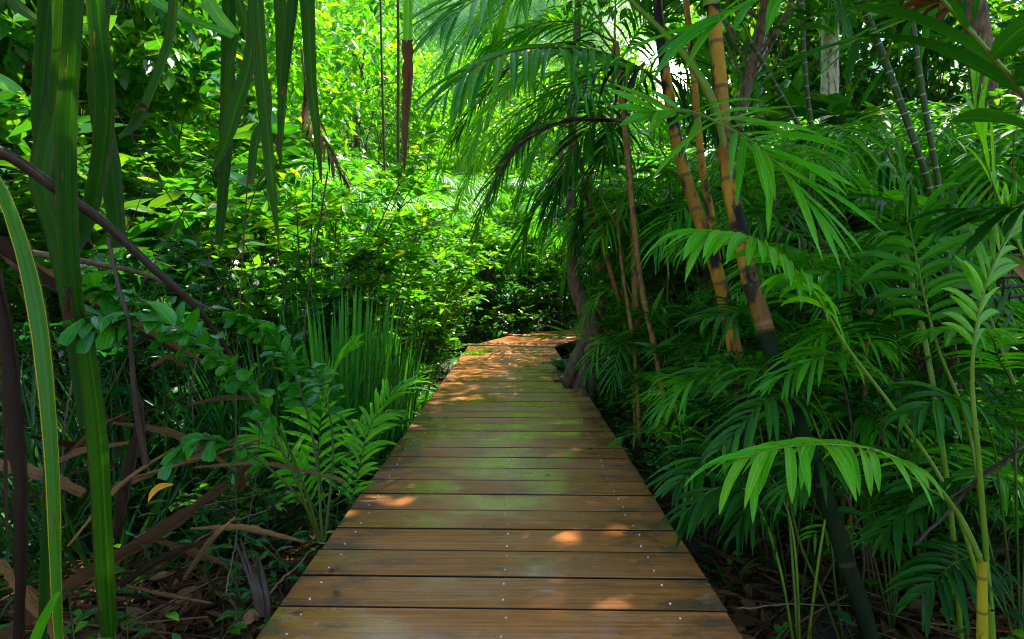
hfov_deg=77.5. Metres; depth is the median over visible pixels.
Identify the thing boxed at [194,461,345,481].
dead pandanus leaf
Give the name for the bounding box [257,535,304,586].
seedling
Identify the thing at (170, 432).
dead pandanus leaf
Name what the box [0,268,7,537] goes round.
dead pandanus leaf
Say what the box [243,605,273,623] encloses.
seedling
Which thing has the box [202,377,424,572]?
sedge clump
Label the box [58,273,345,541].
fishtail palm
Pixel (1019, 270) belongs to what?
hanging dead leaf
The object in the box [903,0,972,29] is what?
hanging dead leaf
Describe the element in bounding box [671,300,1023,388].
understory palm
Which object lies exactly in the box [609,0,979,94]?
feather palm
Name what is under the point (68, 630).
seedling
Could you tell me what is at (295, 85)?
broadleaf tree
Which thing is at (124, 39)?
broadleaf tree
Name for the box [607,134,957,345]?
feather palm
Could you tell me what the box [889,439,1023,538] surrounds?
understory palm
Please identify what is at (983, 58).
feather palm
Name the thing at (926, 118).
palm cane
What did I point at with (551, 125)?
withered frond
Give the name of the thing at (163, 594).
dead pandanus leaf
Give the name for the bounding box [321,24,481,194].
broadleaf tree
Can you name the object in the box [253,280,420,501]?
sedge clump
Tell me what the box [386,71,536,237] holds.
broadleaf tree
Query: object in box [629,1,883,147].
broadleaf tree
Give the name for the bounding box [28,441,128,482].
dead pandanus leaf
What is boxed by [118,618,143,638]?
seedling
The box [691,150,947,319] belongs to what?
shrub
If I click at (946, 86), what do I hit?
forest foliage
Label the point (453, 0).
sky
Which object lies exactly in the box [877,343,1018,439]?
understory palm
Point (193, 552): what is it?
dead pandanus leaf
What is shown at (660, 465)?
shrub
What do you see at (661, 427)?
understory palm
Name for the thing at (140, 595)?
dead pandanus leaf
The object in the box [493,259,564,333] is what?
shrub
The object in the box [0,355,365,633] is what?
sedge clump
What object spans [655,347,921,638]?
feather palm
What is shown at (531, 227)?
feather palm
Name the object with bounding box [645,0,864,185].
broadleaf tree
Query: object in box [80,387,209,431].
dead pandanus leaf
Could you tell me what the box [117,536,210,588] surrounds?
dead pandanus leaf
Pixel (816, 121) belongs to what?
feather palm
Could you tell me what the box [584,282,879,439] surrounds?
shrub
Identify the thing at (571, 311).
shrub
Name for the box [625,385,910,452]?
understory palm
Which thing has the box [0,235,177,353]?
dead pandanus leaf
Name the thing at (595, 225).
clumping palm
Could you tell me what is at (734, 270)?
feather palm
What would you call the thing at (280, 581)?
twig
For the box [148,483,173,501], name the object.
fallen leaf
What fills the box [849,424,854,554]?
palm cane
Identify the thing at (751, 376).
feather palm
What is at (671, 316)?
shrub
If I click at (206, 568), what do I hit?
seedling
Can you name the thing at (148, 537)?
dead pandanus leaf
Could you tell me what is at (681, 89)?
clumping palm
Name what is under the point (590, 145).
clumping palm
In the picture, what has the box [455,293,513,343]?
shrub
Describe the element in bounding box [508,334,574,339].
plank
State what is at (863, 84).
broadleaf tree
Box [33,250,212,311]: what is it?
dead palm stalk
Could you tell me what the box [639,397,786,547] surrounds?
shrub
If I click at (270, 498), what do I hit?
shrub
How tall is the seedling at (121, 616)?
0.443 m
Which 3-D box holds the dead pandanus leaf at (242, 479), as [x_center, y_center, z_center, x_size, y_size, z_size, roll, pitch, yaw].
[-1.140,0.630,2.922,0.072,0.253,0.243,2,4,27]
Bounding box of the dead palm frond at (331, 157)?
[300,49,352,193]
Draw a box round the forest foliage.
[0,0,1023,418]
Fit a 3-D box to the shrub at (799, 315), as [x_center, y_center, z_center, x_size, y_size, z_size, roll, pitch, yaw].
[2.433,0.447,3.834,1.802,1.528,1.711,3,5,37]
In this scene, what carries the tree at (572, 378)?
on the ground at (746, 550)
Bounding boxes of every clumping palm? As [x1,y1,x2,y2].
[386,0,758,497]
[423,0,739,439]
[433,68,670,453]
[445,40,752,495]
[503,154,715,460]
[628,0,878,638]
[683,0,856,346]
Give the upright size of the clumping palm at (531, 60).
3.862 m
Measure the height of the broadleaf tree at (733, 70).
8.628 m
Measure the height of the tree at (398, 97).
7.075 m
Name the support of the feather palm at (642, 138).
on the ground at (746, 550)
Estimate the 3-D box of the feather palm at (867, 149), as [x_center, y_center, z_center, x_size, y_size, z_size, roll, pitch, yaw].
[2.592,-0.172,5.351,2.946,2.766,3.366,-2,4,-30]
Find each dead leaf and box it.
[234,538,271,616]
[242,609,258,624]
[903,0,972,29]
[1001,256,1023,279]
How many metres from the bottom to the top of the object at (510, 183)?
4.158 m
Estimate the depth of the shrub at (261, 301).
5.04 m
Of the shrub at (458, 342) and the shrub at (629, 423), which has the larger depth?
the shrub at (458, 342)
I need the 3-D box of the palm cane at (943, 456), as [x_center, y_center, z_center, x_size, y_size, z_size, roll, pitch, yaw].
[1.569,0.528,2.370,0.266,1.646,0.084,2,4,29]
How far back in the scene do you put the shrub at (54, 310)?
5.40 m
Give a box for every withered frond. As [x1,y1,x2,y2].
[489,117,624,178]
[567,62,645,116]
[905,254,1023,415]
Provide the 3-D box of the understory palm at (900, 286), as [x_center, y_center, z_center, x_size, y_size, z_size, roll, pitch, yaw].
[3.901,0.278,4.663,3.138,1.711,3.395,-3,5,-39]
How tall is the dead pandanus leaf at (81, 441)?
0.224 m
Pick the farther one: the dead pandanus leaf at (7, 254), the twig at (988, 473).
the dead pandanus leaf at (7, 254)
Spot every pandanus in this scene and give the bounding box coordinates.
[0,177,63,638]
[7,0,413,244]
[27,0,125,638]
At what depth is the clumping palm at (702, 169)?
3.53 m
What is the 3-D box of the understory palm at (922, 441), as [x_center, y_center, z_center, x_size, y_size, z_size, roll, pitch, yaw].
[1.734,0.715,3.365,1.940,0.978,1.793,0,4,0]
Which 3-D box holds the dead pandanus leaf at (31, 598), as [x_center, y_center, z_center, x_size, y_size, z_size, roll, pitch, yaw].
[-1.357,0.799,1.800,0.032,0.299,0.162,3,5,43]
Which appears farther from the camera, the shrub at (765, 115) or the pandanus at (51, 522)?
the shrub at (765, 115)
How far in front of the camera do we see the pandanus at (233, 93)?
2.05 m
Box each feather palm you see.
[143,171,385,307]
[190,140,395,272]
[310,187,484,337]
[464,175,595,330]
[493,200,640,389]
[504,170,826,348]
[516,195,620,313]
[518,320,614,365]
[531,160,695,357]
[532,155,667,391]
[534,123,796,250]
[574,284,680,466]
[606,83,883,268]
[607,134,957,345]
[607,383,702,480]
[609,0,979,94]
[633,243,914,585]
[636,123,942,199]
[643,150,1023,638]
[645,107,1023,326]
[652,215,1023,384]
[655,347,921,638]
[683,179,1023,638]
[690,146,951,505]
[698,295,1023,630]
[707,348,898,601]
[724,219,996,300]
[747,117,961,176]
[749,123,1023,458]
[751,94,1023,182]
[767,186,1023,574]
[842,326,1023,638]
[846,0,1023,259]
[927,32,1023,397]
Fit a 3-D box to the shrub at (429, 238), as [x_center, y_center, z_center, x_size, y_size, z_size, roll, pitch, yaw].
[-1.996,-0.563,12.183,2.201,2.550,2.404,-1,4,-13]
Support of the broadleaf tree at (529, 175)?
on the ground at (746, 550)
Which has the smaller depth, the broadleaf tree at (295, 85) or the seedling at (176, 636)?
the seedling at (176, 636)
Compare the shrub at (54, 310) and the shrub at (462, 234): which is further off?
the shrub at (462, 234)
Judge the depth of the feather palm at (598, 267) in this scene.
10.95 m
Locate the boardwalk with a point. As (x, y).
(567, 548)
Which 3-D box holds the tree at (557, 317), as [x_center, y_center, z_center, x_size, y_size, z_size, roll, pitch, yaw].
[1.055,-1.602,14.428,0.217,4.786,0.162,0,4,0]
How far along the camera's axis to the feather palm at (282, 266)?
8.91 m
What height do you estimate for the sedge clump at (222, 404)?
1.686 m
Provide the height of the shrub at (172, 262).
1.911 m
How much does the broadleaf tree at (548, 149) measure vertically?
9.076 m
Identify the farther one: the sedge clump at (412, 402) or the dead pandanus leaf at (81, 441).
the sedge clump at (412, 402)
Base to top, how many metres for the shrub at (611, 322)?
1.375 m
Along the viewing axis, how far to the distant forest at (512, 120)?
24.02 m
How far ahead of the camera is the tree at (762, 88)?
10.70 m
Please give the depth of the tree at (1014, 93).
4.86 m
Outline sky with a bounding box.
[224,0,1021,267]
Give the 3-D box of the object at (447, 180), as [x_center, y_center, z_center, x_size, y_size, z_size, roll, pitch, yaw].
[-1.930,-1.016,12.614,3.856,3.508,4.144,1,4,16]
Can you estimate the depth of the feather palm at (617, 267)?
5.44 m
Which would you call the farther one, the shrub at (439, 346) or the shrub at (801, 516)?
the shrub at (439, 346)
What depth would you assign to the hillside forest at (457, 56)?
134.39 m
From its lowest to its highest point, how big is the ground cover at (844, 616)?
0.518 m
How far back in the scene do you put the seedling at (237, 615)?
2.20 m
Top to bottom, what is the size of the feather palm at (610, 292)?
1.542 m
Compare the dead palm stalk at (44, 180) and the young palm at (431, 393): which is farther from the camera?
the young palm at (431, 393)
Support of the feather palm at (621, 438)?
on the ground at (746, 550)
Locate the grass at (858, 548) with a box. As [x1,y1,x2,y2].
[0,330,1023,625]
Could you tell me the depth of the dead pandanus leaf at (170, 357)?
2.22 m
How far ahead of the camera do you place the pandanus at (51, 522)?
1.65 m
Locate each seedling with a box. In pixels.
[0,586,112,638]
[74,587,151,638]
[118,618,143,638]
[137,499,221,607]
[172,633,180,638]
[211,544,251,630]
[211,596,275,638]
[235,531,275,582]
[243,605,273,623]
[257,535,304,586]
[286,514,345,555]
[310,483,358,545]
[773,622,790,638]
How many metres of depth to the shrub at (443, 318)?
8.15 m
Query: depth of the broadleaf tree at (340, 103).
12.62 m
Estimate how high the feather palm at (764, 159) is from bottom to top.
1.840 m
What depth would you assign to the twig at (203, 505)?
2.46 m
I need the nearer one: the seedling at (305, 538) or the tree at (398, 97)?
the seedling at (305, 538)
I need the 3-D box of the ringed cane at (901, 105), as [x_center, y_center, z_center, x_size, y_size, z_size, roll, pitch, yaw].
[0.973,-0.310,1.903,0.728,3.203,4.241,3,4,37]
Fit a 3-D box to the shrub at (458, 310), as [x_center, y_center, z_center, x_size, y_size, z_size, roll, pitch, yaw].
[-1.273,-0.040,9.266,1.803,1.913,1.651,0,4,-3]
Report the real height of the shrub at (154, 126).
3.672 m
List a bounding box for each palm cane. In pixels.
[779,453,843,638]
[787,491,839,638]
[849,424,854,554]
[863,297,873,562]
[901,244,963,638]
[906,0,958,482]
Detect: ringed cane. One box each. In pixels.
[636,0,898,363]
[663,0,822,328]
[857,0,974,536]
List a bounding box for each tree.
[0,0,116,86]
[0,0,273,287]
[0,2,216,357]
[5,0,342,216]
[158,0,424,345]
[272,0,466,231]
[288,32,449,180]
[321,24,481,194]
[328,58,446,163]
[349,0,425,320]
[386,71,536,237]
[396,0,402,376]
[437,33,602,297]
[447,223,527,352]
[463,137,555,297]
[470,63,595,308]
[513,21,689,181]
[554,141,563,330]
[561,0,603,406]
[563,0,885,443]
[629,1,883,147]
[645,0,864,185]
[691,0,970,144]
[756,32,767,143]
[805,0,1023,350]
[819,0,838,329]
[907,86,1023,285]
[962,0,1017,440]
[989,0,1023,134]
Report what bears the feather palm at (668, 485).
on the ground at (746, 550)
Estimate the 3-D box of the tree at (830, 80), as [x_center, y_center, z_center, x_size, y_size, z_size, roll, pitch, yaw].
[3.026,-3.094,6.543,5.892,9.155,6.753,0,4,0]
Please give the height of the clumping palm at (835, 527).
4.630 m
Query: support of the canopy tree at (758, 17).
on the ground at (746, 550)
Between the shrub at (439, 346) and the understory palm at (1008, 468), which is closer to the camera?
the understory palm at (1008, 468)
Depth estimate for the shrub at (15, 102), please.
5.23 m
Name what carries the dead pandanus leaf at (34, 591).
on the ground at (746, 550)
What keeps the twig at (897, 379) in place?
attached to the feather palm at (765, 384)
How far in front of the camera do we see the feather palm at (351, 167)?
12.79 m
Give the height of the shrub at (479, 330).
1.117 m
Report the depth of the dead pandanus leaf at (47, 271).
2.64 m
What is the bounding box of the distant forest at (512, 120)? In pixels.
[201,14,942,272]
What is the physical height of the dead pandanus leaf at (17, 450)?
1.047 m
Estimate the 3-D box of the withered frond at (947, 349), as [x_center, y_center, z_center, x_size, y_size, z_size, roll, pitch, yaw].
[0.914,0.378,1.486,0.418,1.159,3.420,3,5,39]
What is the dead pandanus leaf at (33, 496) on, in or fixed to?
on the sedge clump at (78, 546)
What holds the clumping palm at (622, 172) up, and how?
on the ground at (746, 550)
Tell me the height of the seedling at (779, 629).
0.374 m
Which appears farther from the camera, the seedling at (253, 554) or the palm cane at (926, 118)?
the palm cane at (926, 118)
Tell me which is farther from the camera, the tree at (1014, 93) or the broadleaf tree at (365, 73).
the broadleaf tree at (365, 73)
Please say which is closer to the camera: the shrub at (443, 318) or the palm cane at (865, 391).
the palm cane at (865, 391)
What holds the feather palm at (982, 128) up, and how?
on the ground at (746, 550)
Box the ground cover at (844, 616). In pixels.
[0,318,1023,638]
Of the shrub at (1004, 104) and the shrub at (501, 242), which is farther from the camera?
the shrub at (501, 242)
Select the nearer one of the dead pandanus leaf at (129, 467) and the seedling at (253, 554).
the dead pandanus leaf at (129, 467)
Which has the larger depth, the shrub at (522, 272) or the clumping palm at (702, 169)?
the shrub at (522, 272)
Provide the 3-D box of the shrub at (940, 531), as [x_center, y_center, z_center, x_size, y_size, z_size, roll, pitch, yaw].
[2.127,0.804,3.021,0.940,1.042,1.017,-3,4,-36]
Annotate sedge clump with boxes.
[0,240,444,518]
[0,283,402,569]
[0,289,279,589]
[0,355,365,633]
[126,319,420,510]
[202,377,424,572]
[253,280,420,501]
[338,321,445,446]
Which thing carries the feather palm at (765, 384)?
on the ground at (746, 550)
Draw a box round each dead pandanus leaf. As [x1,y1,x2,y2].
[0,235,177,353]
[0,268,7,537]
[0,278,28,638]
[0,459,87,497]
[0,465,87,527]
[0,481,229,638]
[0,559,67,638]
[0,585,38,594]
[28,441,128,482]
[30,435,122,469]
[36,262,201,363]
[59,412,129,464]
[67,447,174,546]
[71,591,174,605]
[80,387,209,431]
[113,388,145,539]
[113,422,239,471]
[113,432,247,486]
[115,437,263,483]
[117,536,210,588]
[125,584,213,604]
[151,353,186,367]
[155,539,229,566]
[183,517,235,578]
[189,395,256,404]
[190,523,304,542]
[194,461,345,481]
[237,427,276,489]
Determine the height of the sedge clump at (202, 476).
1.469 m
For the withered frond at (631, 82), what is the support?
hanging from the clumping palm at (531, 60)
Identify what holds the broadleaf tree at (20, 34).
on the ground at (746, 550)
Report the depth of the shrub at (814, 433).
3.38 m
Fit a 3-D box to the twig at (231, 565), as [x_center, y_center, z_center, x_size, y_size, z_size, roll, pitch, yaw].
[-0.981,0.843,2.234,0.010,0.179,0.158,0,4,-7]
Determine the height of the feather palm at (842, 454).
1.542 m
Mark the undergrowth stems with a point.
(866, 559)
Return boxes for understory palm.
[607,348,712,422]
[620,330,915,387]
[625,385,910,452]
[636,369,950,468]
[640,323,1023,455]
[653,350,1023,533]
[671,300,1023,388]
[674,284,1022,384]
[685,389,973,510]
[782,340,1023,469]
[789,300,1023,462]
[864,279,1023,354]
[876,434,1023,532]
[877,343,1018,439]
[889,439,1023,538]
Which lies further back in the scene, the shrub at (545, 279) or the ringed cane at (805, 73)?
the shrub at (545, 279)
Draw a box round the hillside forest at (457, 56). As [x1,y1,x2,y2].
[272,0,678,235]
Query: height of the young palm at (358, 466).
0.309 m
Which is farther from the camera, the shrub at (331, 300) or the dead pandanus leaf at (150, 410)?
the shrub at (331, 300)
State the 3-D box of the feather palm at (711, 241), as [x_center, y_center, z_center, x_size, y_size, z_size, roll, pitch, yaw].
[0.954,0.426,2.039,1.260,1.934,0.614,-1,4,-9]
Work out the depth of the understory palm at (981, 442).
3.66 m
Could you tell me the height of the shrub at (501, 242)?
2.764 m
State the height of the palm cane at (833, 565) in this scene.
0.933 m
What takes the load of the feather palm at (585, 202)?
on the ground at (746, 550)
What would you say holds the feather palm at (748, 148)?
on the ground at (746, 550)
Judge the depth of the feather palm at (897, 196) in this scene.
3.01 m
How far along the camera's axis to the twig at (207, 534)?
2.37 m
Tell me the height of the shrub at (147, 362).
1.737 m
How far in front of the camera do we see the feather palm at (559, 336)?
5.39 m
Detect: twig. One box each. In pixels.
[134,495,253,538]
[196,509,268,540]
[225,527,238,595]
[253,545,318,609]
[736,603,849,608]
[847,361,1010,420]
[913,449,1023,545]
[924,442,1023,506]
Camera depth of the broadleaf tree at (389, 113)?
17.22 m
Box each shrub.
[0,42,327,388]
[0,46,213,403]
[0,74,314,425]
[0,169,159,442]
[0,228,231,510]
[49,247,328,492]
[124,108,462,360]
[159,251,349,402]
[162,442,349,552]
[167,152,461,273]
[185,248,396,386]
[239,183,483,359]
[258,414,367,506]
[286,271,409,386]
[320,202,516,385]
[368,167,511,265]
[368,227,456,348]
[386,250,484,374]
[393,332,467,376]
[399,345,448,392]
[403,222,506,323]
[404,322,469,369]
[405,364,440,403]
[434,217,553,323]
[442,308,482,354]
[450,303,513,351]
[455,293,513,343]
[478,286,564,333]
[478,300,556,333]
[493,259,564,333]
[496,245,566,333]
[497,219,595,329]
[510,104,802,355]
[524,289,593,330]
[567,253,733,397]
[583,187,851,355]
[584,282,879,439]
[588,303,687,420]
[594,290,808,450]
[602,286,819,483]
[616,418,683,458]
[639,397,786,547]
[641,443,715,501]
[656,395,833,565]
[676,280,910,483]
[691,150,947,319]
[750,64,1023,319]
[760,371,951,545]
[765,88,1023,368]
[766,285,1023,479]
[832,377,1022,594]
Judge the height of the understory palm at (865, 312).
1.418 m
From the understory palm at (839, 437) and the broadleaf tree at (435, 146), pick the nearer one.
the understory palm at (839, 437)
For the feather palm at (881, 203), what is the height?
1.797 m
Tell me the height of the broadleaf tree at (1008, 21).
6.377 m
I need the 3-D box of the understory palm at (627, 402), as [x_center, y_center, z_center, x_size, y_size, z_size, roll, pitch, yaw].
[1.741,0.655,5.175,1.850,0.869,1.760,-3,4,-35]
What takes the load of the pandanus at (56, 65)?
on the ground at (746, 550)
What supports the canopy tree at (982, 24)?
on the ground at (746, 550)
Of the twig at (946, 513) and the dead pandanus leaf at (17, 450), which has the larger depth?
the twig at (946, 513)
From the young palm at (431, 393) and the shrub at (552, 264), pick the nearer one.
the young palm at (431, 393)
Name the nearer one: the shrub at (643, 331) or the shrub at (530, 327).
the shrub at (643, 331)
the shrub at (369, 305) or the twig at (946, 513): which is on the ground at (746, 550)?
the shrub at (369, 305)
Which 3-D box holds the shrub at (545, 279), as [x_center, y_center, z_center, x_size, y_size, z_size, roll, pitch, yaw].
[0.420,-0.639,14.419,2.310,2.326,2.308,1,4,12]
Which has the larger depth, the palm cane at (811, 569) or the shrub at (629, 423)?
the shrub at (629, 423)
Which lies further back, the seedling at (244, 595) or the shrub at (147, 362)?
the shrub at (147, 362)
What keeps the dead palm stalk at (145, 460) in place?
hanging from the fishtail palm at (164, 326)
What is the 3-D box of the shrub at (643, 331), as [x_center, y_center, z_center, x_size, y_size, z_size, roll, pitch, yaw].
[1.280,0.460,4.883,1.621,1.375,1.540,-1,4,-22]
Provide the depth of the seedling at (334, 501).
3.07 m
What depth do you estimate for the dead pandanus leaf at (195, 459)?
2.57 m
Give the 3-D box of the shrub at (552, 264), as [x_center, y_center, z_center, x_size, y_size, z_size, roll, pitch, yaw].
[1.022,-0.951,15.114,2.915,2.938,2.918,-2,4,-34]
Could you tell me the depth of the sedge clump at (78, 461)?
3.26 m
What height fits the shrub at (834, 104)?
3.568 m
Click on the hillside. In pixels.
(462, 18)
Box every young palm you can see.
[234,333,431,537]
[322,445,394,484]
[410,385,435,412]
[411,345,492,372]
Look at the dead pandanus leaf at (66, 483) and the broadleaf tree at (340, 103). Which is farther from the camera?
the broadleaf tree at (340, 103)
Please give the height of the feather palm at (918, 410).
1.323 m
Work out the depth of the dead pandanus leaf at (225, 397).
2.80 m
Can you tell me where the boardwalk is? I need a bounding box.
[256,328,742,638]
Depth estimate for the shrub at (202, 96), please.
6.73 m
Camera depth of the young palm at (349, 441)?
3.06 m
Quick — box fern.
[541,358,568,371]
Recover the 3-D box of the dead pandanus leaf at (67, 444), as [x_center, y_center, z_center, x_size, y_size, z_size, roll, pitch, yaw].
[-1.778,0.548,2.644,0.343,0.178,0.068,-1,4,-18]
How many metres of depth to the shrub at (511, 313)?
13.46 m
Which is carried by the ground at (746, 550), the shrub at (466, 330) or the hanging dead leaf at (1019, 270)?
the shrub at (466, 330)
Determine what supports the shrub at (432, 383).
on the ground at (746, 550)
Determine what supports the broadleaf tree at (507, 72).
on the ground at (746, 550)
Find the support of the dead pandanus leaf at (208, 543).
attached to the sedge clump at (78, 546)
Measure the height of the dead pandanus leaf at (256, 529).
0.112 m
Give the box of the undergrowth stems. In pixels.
[0,109,1023,620]
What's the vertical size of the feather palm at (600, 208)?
2.515 m
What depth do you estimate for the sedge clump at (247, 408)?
3.75 m
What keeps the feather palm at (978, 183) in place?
on the ground at (746, 550)
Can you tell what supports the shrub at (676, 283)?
on the ground at (746, 550)
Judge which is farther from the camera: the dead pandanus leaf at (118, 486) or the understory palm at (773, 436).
the understory palm at (773, 436)
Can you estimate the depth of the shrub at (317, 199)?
7.57 m
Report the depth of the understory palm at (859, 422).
3.26 m
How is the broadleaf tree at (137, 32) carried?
on the ground at (746, 550)
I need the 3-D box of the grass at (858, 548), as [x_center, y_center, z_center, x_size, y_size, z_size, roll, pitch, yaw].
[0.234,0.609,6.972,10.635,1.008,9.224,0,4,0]
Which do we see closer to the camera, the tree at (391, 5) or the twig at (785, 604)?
the twig at (785, 604)
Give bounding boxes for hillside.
[0,0,1010,271]
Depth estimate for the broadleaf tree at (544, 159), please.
25.84 m
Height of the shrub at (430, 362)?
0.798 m
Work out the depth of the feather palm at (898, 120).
4.87 m
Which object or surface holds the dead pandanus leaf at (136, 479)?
on the sedge clump at (78, 546)
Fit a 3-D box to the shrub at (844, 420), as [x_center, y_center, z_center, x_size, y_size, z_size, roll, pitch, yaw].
[1.577,0.485,3.927,1.626,1.451,1.712,2,4,32]
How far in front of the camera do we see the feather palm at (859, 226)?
4.90 m
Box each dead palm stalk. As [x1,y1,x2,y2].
[0,145,240,367]
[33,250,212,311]
[106,237,149,464]
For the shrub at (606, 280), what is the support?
on the ground at (746, 550)
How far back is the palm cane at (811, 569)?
2.36 m
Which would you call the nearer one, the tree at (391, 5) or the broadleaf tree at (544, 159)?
the tree at (391, 5)
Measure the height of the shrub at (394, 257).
2.815 m
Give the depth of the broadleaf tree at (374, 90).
29.59 m
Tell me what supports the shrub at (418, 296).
on the ground at (746, 550)
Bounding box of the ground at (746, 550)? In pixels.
[0,280,1023,638]
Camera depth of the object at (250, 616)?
1.91 m
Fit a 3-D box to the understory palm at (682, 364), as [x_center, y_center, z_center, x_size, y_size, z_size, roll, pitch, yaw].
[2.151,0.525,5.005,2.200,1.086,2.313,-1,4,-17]
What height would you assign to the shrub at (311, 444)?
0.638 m
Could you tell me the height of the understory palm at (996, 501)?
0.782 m

